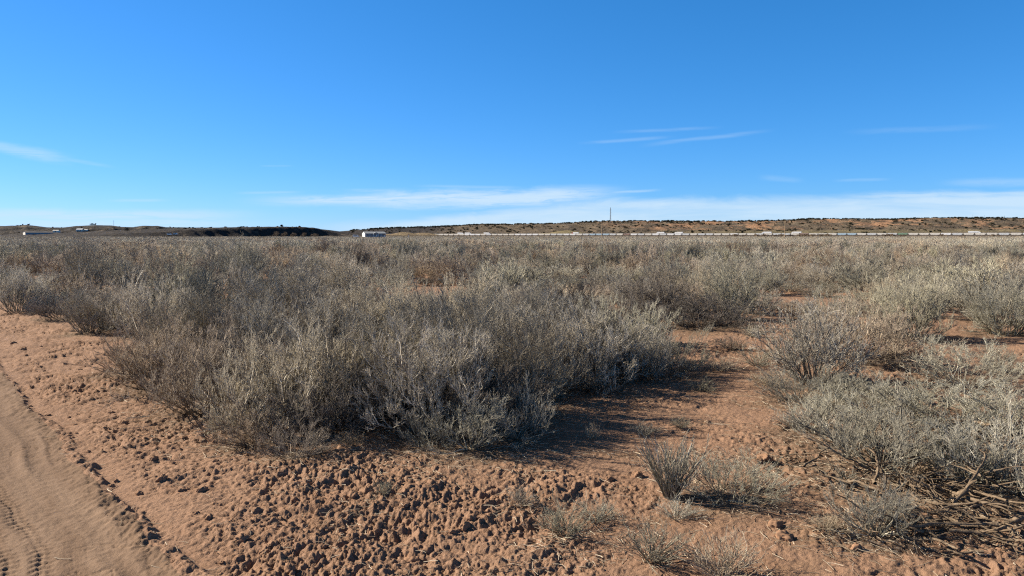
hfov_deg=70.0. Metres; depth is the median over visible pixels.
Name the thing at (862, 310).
dry shrub
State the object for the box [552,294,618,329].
dry shrub
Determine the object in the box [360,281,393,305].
dry shrub
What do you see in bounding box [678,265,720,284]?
dry shrub
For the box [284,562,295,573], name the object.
dirt clod
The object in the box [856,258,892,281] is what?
dry shrub
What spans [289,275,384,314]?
dry shrub
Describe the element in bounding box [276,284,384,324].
dry shrub
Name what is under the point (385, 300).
dry shrub
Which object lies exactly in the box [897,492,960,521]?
dead branch
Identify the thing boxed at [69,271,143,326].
dry shrub
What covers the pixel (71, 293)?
dry shrub
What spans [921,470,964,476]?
dead branch
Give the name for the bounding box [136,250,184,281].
dry shrub
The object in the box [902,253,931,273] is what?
dry shrub
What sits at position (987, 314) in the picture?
dry shrub
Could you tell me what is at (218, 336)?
dry shrub
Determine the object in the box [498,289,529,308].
dry shrub
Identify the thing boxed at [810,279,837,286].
dry shrub
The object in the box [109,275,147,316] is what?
dry shrub
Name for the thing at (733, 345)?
dry tuft
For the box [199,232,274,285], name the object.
dry shrub
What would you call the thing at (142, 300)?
dry shrub
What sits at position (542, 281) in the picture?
dry shrub
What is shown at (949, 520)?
dead branch
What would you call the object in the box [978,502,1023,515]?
dead branch
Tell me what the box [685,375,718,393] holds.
dry tuft
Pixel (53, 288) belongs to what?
dry shrub
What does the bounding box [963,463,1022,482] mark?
dead branch
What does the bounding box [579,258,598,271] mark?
dry shrub
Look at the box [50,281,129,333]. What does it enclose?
dry shrub
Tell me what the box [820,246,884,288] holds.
dry shrub
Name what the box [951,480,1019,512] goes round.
dead branch
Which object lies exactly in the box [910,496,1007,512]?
dead branch
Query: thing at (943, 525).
dead branch
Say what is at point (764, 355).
dry tuft
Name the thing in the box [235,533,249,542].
dirt clod
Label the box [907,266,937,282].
dry shrub
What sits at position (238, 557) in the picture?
dirt clod
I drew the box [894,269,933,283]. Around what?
dry shrub
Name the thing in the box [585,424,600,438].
dry tuft
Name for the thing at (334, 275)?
dry shrub
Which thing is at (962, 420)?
dead branch
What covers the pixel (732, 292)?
dry shrub
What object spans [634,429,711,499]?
dry tuft
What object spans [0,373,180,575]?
dirt road
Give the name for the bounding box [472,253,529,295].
dry shrub
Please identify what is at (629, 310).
dry shrub
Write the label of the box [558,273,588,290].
dry shrub
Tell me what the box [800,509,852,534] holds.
dry tuft
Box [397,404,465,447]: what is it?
dry shrub
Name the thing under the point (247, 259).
dry shrub
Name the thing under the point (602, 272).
dry shrub
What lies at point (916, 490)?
dead branch
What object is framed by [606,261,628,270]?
dry shrub
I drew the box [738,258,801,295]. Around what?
dry shrub
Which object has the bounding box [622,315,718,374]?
dry shrub
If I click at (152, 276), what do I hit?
dry shrub
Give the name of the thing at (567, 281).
dry shrub
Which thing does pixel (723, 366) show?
dry tuft
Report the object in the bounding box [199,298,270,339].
dry shrub
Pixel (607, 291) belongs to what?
dry shrub
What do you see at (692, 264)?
dry shrub
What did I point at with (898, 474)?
dead branch
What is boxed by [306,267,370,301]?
dry shrub
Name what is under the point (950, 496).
dead branch
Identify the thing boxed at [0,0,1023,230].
sky
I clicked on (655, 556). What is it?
dry tuft
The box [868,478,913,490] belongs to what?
dead branch
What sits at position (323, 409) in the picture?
dry shrub
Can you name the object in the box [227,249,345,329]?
dry shrub
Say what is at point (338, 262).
dry shrub
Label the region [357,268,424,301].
dry shrub
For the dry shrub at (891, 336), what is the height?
0.912 m
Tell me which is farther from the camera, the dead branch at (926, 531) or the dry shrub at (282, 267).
the dry shrub at (282, 267)
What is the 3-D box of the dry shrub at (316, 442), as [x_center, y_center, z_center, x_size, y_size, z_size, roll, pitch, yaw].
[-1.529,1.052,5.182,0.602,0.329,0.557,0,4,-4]
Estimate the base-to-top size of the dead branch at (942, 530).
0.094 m
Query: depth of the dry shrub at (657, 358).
8.02 m
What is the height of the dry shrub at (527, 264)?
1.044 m
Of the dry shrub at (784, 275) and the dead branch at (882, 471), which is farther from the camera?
the dry shrub at (784, 275)
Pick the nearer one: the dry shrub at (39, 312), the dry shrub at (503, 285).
the dry shrub at (39, 312)
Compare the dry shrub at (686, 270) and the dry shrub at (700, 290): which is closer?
the dry shrub at (700, 290)
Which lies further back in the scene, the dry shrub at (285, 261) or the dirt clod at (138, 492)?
the dry shrub at (285, 261)
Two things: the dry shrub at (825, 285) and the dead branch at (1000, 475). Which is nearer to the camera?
the dead branch at (1000, 475)
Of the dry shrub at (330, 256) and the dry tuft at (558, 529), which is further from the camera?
the dry shrub at (330, 256)
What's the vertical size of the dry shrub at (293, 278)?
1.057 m
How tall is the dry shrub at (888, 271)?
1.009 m
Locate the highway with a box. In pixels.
[443,233,1022,235]
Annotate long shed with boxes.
[23,232,53,234]
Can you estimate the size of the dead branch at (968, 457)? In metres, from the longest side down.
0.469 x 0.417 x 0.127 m
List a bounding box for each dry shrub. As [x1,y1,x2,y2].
[0,258,55,312]
[1,262,34,283]
[4,268,61,305]
[17,290,63,312]
[18,285,88,318]
[26,264,75,286]
[45,271,75,287]
[49,268,99,300]
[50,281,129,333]
[51,287,82,302]
[53,233,123,291]
[60,235,99,282]
[61,290,101,310]
[61,321,188,373]
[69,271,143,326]
[79,285,127,304]
[81,251,126,283]
[90,264,195,337]
[91,299,222,393]
[93,301,290,418]
[100,254,142,287]
[103,263,162,283]
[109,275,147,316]
[110,254,155,291]
[116,257,143,269]
[121,256,246,323]
[132,249,216,307]
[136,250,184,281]
[136,273,256,356]
[140,307,187,338]
[143,261,227,287]
[161,261,212,277]
[170,257,199,270]
[177,294,286,377]
[189,310,367,435]
[189,318,293,406]
[196,264,221,285]
[197,248,226,275]
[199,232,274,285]
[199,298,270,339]
[200,391,319,448]
[210,278,380,364]
[219,259,254,294]
[221,250,272,272]
[223,255,263,294]
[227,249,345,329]
[229,261,290,316]
[255,410,339,459]
[258,293,432,420]
[259,249,302,276]
[259,356,397,438]
[261,323,378,412]
[262,260,293,277]
[264,258,313,280]
[273,279,394,351]
[275,261,319,304]
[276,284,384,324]
[285,254,330,288]
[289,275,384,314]
[291,250,326,276]
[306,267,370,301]
[312,247,371,304]
[318,249,336,266]
[322,262,346,276]
[322,270,437,351]
[324,255,356,271]
[338,295,445,386]
[338,297,544,436]
[340,238,369,274]
[344,236,380,267]
[346,260,372,281]
[346,274,470,342]
[346,338,475,424]
[357,252,384,281]
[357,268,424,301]
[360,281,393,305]
[363,257,413,286]
[366,252,393,275]
[381,243,416,279]
[382,274,545,378]
[392,285,447,313]
[395,323,523,423]
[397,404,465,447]
[406,261,441,280]
[406,291,439,302]
[411,391,519,454]
[415,274,455,285]
[425,287,591,415]
[425,350,555,433]
[428,248,472,282]
[428,265,513,320]
[437,281,500,312]
[442,247,480,279]
[448,279,547,360]
[449,277,489,285]
[456,259,497,287]
[467,248,494,267]
[467,265,491,279]
[470,372,558,451]
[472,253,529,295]
[473,271,511,294]
[478,254,508,270]
[486,275,600,338]
[486,280,549,310]
[486,313,605,399]
[492,258,508,272]
[495,257,557,285]
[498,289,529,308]
[508,289,590,324]
[509,283,556,316]
[512,257,547,272]
[512,286,631,367]
[513,253,539,270]
[515,276,560,305]
[517,266,549,285]
[518,290,657,398]
[524,275,568,290]
[532,267,555,285]
[539,273,609,322]
[543,283,599,297]
[545,261,584,279]
[552,261,583,278]
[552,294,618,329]
[555,248,598,274]
[556,274,583,281]
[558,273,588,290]
[559,277,587,285]
[560,307,646,381]
[568,290,682,373]
[569,288,611,311]
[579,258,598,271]
[580,259,626,288]
[582,266,623,292]
[583,284,613,300]
[592,264,613,271]
[592,283,680,341]
[599,322,686,380]
[603,269,676,310]
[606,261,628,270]
[607,255,705,317]
[608,265,643,286]
[620,275,686,299]
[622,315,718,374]
[627,262,646,276]
[636,243,663,269]
[639,287,774,330]
[640,255,687,285]
[641,255,693,279]
[644,257,666,268]
[644,258,692,297]
[662,258,701,270]
[665,278,717,307]
[666,246,690,267]
[671,439,805,505]
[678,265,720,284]
[679,255,704,273]
[683,263,752,296]
[686,280,724,304]
[691,254,722,272]
[692,251,771,320]
[701,255,735,276]
[728,255,768,271]
[731,252,778,277]
[735,286,784,314]
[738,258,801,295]
[744,361,846,404]
[748,295,884,389]
[761,299,815,310]
[763,261,793,279]
[763,270,790,283]
[765,377,928,447]
[771,279,813,291]
[772,288,969,375]
[773,260,806,284]
[779,303,843,319]
[782,384,958,483]
[787,263,821,274]
[789,269,816,287]
[795,258,840,284]
[795,281,843,297]
[797,263,820,278]
[797,284,855,325]
[800,473,929,537]
[806,363,894,401]
[808,372,954,425]
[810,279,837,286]
[814,265,842,283]
[815,282,835,291]
[817,248,854,279]
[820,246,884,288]
[829,267,905,293]
[834,297,870,313]
[835,284,899,310]
[838,266,957,342]
[845,256,894,279]
[848,272,927,302]
[853,366,1023,431]
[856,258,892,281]
[870,255,904,277]
[887,270,967,307]
[890,269,959,316]
[893,260,959,284]
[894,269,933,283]
[899,334,1023,390]
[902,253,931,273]
[903,398,1023,495]
[906,370,1023,436]
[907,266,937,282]
[918,254,1012,295]
[927,279,975,301]
[934,241,970,271]
[937,262,1023,323]
[942,260,989,281]
[954,272,1023,336]
[959,259,1012,291]
[966,339,1023,373]
[967,252,1023,279]
[985,259,1023,299]
[1002,261,1023,274]
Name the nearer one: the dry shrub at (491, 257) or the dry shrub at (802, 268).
the dry shrub at (802, 268)
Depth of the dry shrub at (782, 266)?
24.80 m
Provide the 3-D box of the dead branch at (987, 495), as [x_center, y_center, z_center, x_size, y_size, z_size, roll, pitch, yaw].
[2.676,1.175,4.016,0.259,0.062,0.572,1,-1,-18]
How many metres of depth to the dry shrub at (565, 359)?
7.21 m
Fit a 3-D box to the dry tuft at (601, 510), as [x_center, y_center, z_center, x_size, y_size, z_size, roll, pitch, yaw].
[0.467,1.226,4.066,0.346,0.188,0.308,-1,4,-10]
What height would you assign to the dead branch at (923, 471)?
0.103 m
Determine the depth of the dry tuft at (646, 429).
5.76 m
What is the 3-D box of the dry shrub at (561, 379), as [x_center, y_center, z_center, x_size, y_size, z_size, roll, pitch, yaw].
[-0.050,0.527,6.772,1.416,1.153,1.648,-4,6,-45]
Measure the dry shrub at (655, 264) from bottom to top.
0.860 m
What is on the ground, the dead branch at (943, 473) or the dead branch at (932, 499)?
the dead branch at (932, 499)
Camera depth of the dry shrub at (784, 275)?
22.19 m
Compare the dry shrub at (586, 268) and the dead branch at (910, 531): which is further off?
the dry shrub at (586, 268)
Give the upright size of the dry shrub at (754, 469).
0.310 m
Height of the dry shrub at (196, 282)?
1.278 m
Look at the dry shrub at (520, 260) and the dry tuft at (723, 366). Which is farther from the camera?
the dry shrub at (520, 260)
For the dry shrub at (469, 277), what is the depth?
20.47 m
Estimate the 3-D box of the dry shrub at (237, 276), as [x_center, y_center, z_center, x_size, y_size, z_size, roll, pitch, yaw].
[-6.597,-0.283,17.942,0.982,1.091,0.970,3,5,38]
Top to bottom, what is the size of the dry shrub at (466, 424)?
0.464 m
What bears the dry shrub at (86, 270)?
on the ground
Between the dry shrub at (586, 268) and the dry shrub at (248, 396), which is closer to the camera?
the dry shrub at (248, 396)
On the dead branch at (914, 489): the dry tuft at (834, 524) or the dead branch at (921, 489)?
the dead branch at (921, 489)
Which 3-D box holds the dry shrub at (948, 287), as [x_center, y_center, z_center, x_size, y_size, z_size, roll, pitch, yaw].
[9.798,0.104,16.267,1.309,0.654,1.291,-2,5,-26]
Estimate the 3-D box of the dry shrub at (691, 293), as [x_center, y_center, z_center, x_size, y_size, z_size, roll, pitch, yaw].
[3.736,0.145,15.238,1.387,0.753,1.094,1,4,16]
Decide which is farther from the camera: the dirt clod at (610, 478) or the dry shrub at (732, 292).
the dry shrub at (732, 292)
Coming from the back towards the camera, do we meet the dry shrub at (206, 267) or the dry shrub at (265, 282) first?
the dry shrub at (206, 267)
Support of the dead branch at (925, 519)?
on the dead branch at (927, 519)
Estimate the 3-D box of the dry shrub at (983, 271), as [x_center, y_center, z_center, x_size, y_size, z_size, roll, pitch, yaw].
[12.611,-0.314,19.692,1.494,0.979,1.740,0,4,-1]
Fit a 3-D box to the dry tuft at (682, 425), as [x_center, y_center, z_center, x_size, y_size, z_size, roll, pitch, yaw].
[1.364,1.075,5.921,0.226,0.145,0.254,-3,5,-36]
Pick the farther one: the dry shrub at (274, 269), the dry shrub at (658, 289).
the dry shrub at (274, 269)
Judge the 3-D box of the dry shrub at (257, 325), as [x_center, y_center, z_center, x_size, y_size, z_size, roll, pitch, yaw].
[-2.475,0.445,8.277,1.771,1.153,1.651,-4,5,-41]
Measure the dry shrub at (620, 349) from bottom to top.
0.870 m
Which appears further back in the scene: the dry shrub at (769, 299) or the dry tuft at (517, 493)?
the dry shrub at (769, 299)
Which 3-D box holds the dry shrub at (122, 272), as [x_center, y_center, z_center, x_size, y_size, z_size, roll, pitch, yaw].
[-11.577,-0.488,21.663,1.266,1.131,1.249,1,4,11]
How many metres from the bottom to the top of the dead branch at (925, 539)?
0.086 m
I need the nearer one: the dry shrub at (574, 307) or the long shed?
the dry shrub at (574, 307)
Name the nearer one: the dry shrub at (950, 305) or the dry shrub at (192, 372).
the dry shrub at (192, 372)
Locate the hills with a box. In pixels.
[0,218,1023,236]
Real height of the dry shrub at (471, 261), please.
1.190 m
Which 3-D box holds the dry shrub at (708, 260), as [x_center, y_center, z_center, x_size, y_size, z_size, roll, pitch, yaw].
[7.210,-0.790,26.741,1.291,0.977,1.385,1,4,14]
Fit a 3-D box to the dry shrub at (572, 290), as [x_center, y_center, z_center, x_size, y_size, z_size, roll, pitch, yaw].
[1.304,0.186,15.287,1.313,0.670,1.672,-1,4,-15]
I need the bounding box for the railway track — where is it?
[770,235,1023,235]
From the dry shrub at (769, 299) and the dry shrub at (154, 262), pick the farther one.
the dry shrub at (154, 262)
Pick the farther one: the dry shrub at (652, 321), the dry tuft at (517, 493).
the dry shrub at (652, 321)
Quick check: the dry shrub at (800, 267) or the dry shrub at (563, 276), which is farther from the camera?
the dry shrub at (800, 267)
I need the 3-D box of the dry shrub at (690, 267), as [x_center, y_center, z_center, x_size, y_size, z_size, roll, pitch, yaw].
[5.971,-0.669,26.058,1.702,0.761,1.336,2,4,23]
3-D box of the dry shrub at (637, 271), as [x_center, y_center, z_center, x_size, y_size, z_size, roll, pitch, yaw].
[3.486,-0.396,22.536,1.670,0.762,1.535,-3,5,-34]
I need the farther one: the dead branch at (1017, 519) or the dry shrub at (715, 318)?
the dry shrub at (715, 318)
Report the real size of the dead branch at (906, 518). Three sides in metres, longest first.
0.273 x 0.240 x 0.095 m
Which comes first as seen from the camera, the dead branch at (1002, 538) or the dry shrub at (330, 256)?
the dead branch at (1002, 538)
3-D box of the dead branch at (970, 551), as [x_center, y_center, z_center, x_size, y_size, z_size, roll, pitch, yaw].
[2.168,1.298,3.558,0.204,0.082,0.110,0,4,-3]
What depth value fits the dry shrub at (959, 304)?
13.38 m
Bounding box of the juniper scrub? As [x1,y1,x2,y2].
[16,217,1023,236]
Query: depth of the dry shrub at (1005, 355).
8.42 m
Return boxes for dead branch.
[401,434,422,457]
[775,455,878,491]
[777,446,826,461]
[803,448,850,466]
[804,441,867,468]
[825,440,898,449]
[831,478,891,499]
[831,540,859,555]
[835,494,932,530]
[844,447,898,484]
[849,502,936,534]
[849,521,876,537]
[857,449,922,472]
[858,509,923,532]
[863,495,938,526]
[864,462,896,499]
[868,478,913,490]
[873,464,906,484]
[874,421,960,435]
[878,458,965,483]
[879,480,920,496]
[882,470,922,478]
[883,497,952,522]
[883,507,924,532]
[885,490,999,552]
[885,519,940,537]
[886,468,922,483]
[888,468,943,476]
[894,477,957,532]
[895,465,924,502]
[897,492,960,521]
[899,512,947,524]
[901,470,919,487]
[905,513,937,537]
[906,466,1016,526]
[906,513,974,528]
[909,474,947,501]
[909,482,931,496]
[910,463,931,476]
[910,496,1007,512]
[910,532,972,556]
[913,462,959,482]
[913,523,995,527]
[917,439,996,479]
[919,478,971,489]
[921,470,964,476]
[925,508,1003,542]
[927,475,983,489]
[927,490,978,516]
[927,495,1000,536]
[928,439,967,488]
[937,500,1011,521]
[939,518,983,537]
[944,546,984,559]
[946,414,991,427]
[946,480,1010,514]
[947,407,974,424]
[948,526,1023,542]
[951,450,1023,502]
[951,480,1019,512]
[951,525,1023,559]
[957,476,1021,487]
[958,422,1018,456]
[959,515,1023,534]
[963,449,1015,487]
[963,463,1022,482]
[963,486,1015,503]
[965,485,1023,508]
[969,489,1023,513]
[969,529,1023,548]
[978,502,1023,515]
[987,538,1018,547]
[1000,477,1023,493]
[1003,527,1023,550]
[1007,538,1023,559]
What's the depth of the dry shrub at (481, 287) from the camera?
11.27 m
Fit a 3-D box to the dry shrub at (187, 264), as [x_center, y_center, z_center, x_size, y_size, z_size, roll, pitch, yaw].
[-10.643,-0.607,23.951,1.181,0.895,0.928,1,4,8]
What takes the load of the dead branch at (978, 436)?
on the ground
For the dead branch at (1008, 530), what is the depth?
3.62 m
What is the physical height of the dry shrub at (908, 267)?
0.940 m
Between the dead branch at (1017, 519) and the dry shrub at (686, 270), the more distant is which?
the dry shrub at (686, 270)
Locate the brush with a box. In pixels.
[0,235,1023,278]
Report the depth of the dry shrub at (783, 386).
6.97 m
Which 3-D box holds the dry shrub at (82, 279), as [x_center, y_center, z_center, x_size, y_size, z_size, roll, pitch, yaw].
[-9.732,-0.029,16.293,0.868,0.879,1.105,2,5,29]
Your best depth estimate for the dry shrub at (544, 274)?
22.77 m
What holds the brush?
on the ground
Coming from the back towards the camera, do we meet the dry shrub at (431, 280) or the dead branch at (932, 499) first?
the dry shrub at (431, 280)
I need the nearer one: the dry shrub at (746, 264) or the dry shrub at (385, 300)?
the dry shrub at (385, 300)
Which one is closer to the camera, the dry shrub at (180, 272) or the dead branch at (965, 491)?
the dead branch at (965, 491)
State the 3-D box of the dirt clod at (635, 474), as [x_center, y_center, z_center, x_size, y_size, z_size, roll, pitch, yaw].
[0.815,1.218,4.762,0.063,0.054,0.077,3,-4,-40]
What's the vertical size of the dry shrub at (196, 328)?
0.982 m
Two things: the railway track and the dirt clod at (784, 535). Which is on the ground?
the dirt clod at (784, 535)
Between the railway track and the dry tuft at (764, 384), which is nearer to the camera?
the dry tuft at (764, 384)
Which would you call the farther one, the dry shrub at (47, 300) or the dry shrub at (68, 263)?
the dry shrub at (68, 263)
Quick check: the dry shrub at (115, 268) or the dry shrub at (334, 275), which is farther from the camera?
the dry shrub at (115, 268)
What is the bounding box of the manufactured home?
[362,232,385,236]
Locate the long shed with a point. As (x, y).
(28, 233)
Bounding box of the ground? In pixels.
[0,236,1023,575]
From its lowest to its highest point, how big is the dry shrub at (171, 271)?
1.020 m
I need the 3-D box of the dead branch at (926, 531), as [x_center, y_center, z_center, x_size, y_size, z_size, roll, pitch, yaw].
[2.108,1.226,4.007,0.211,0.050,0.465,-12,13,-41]
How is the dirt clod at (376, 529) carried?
on the ground
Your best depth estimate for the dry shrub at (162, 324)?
10.60 m
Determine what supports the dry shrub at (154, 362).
on the ground
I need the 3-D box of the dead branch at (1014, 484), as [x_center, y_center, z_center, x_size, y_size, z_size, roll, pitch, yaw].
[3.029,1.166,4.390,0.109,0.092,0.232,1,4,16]
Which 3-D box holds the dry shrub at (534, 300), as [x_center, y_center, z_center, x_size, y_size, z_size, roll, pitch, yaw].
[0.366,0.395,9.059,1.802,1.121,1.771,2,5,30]
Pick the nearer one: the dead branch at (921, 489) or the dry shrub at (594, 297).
the dead branch at (921, 489)
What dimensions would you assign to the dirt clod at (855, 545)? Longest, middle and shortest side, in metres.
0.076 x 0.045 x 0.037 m
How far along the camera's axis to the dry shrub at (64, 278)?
21.17 m
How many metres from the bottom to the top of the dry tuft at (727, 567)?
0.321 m
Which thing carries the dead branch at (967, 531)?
on the dead branch at (1008, 530)
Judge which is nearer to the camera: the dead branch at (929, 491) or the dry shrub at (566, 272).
the dead branch at (929, 491)
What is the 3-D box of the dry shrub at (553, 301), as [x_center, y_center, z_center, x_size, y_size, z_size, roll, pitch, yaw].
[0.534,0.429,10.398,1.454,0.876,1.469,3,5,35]
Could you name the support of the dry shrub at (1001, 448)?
on the ground
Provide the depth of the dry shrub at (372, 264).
24.87 m
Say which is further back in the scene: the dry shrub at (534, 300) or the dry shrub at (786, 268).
the dry shrub at (786, 268)
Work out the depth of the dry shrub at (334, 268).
24.67 m
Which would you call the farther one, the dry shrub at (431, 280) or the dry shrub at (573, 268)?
the dry shrub at (573, 268)
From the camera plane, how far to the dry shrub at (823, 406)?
5.47 m
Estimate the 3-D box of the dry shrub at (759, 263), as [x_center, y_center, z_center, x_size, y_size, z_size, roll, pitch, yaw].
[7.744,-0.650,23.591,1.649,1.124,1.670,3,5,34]
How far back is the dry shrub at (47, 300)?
14.86 m
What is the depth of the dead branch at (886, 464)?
4.89 m
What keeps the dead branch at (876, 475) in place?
on the dead branch at (844, 481)
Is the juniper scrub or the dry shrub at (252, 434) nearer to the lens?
the dry shrub at (252, 434)
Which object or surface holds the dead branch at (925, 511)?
on the ground
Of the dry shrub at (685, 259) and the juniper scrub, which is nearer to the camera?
the dry shrub at (685, 259)
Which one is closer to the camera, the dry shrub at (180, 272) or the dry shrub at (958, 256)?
the dry shrub at (180, 272)
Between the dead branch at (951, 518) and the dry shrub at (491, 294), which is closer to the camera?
the dead branch at (951, 518)
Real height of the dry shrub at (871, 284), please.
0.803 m
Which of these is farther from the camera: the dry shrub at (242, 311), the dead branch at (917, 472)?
the dry shrub at (242, 311)
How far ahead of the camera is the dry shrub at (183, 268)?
22.72 m
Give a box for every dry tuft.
[331,429,369,447]
[370,474,396,497]
[501,479,543,508]
[533,488,601,539]
[567,493,627,526]
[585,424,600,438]
[604,506,702,575]
[624,419,664,436]
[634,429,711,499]
[653,492,707,521]
[667,414,696,427]
[669,526,772,575]
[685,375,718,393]
[701,355,748,370]
[713,332,750,350]
[731,347,789,366]
[737,321,772,337]
[743,369,791,385]
[769,402,818,429]
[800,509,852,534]
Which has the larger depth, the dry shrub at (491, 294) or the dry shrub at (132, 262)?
the dry shrub at (132, 262)
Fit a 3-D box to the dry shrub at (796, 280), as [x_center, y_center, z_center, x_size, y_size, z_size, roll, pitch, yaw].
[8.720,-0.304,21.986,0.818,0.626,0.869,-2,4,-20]
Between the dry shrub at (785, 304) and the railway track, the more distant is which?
the railway track
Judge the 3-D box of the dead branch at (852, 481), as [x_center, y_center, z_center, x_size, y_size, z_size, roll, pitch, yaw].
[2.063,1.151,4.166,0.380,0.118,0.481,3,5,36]
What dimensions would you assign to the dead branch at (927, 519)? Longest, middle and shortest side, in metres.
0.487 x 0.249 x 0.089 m
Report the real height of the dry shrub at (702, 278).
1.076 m
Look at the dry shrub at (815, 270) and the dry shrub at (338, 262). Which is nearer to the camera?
the dry shrub at (815, 270)
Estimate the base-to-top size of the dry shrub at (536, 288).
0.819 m
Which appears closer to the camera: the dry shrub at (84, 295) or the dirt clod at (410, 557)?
the dirt clod at (410, 557)
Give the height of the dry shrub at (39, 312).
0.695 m
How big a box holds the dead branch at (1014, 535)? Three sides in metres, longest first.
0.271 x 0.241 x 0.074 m
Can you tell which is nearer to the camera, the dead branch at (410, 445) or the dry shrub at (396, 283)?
the dead branch at (410, 445)
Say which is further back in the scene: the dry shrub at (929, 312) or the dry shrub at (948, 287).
the dry shrub at (948, 287)
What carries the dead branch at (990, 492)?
on the ground
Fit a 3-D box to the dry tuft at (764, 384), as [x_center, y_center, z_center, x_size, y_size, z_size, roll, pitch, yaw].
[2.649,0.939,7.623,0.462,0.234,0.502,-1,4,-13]
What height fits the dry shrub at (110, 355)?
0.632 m
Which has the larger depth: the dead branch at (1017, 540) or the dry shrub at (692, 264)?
the dry shrub at (692, 264)
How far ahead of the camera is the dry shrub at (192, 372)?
6.44 m
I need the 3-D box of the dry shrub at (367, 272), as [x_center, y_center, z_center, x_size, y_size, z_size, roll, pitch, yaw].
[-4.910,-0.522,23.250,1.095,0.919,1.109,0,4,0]
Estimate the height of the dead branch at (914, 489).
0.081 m
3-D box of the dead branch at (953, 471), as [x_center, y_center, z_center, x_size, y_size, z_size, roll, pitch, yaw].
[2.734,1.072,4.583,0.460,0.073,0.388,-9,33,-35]
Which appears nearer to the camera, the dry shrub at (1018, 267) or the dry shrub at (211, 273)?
the dry shrub at (211, 273)
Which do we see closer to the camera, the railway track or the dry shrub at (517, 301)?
the dry shrub at (517, 301)
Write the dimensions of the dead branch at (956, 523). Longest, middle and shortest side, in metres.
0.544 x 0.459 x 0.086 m
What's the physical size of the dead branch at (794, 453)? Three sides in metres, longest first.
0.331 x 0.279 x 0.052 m
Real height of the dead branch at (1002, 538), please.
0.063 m
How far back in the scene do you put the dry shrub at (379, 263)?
28.56 m
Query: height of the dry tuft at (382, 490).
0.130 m
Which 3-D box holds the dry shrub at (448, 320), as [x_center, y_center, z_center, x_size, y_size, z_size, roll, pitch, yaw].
[-0.556,0.435,7.954,1.703,1.194,1.826,2,4,24]
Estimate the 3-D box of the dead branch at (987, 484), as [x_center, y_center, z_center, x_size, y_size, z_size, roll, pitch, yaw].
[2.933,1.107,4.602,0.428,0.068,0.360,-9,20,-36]
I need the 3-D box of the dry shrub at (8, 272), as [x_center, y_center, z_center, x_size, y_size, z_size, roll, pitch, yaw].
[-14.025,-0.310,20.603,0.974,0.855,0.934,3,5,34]
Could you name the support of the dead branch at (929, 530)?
on the dead branch at (925, 539)
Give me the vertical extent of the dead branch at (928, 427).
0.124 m
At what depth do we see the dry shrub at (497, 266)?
26.20 m
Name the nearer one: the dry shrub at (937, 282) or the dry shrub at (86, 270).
the dry shrub at (937, 282)
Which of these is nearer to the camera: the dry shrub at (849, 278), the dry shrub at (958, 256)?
the dry shrub at (849, 278)
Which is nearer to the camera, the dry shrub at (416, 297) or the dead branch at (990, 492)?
the dead branch at (990, 492)
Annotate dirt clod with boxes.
[135,490,142,494]
[148,456,158,460]
[155,474,167,481]
[196,486,207,492]
[205,513,212,520]
[233,554,244,560]
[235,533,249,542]
[261,548,270,554]
[267,539,277,548]
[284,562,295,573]
[291,496,297,501]
[349,492,358,498]
[373,526,381,533]
[404,553,417,562]
[459,521,470,530]
[466,513,476,519]
[606,476,614,481]
[631,471,642,477]
[757,453,773,462]
[767,519,783,527]
[775,530,793,541]
[850,542,861,550]
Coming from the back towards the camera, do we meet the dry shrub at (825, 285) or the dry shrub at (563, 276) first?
the dry shrub at (563, 276)
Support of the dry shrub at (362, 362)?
on the ground
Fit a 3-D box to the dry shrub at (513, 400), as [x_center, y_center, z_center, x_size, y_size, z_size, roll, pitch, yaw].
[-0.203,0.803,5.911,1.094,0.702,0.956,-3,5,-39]
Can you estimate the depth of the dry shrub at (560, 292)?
12.64 m
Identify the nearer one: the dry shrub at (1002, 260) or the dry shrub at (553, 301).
the dry shrub at (553, 301)
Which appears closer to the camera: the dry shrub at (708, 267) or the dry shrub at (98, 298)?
the dry shrub at (98, 298)
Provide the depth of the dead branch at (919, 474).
4.79 m
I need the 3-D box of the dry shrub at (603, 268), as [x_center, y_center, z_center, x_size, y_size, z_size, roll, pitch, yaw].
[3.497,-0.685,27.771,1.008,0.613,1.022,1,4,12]
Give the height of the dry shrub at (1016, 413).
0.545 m
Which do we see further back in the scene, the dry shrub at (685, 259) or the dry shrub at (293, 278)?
the dry shrub at (685, 259)
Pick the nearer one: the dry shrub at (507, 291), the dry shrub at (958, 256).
the dry shrub at (507, 291)
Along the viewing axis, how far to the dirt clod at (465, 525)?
3.94 m
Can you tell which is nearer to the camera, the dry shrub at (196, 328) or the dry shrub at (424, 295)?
the dry shrub at (196, 328)
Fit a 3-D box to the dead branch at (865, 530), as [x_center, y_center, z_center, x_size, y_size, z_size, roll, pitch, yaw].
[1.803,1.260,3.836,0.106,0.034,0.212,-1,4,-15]
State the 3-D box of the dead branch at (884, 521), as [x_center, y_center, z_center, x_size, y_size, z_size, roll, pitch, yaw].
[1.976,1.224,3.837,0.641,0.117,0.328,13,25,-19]
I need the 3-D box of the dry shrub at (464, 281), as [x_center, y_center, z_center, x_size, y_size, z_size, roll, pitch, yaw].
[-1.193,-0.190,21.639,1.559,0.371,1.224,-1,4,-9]
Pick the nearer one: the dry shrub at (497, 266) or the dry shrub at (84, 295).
the dry shrub at (84, 295)
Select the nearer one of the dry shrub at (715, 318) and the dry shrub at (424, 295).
the dry shrub at (715, 318)
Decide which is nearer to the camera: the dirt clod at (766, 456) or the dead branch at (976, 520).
the dead branch at (976, 520)
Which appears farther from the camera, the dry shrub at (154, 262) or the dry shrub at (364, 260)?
the dry shrub at (364, 260)

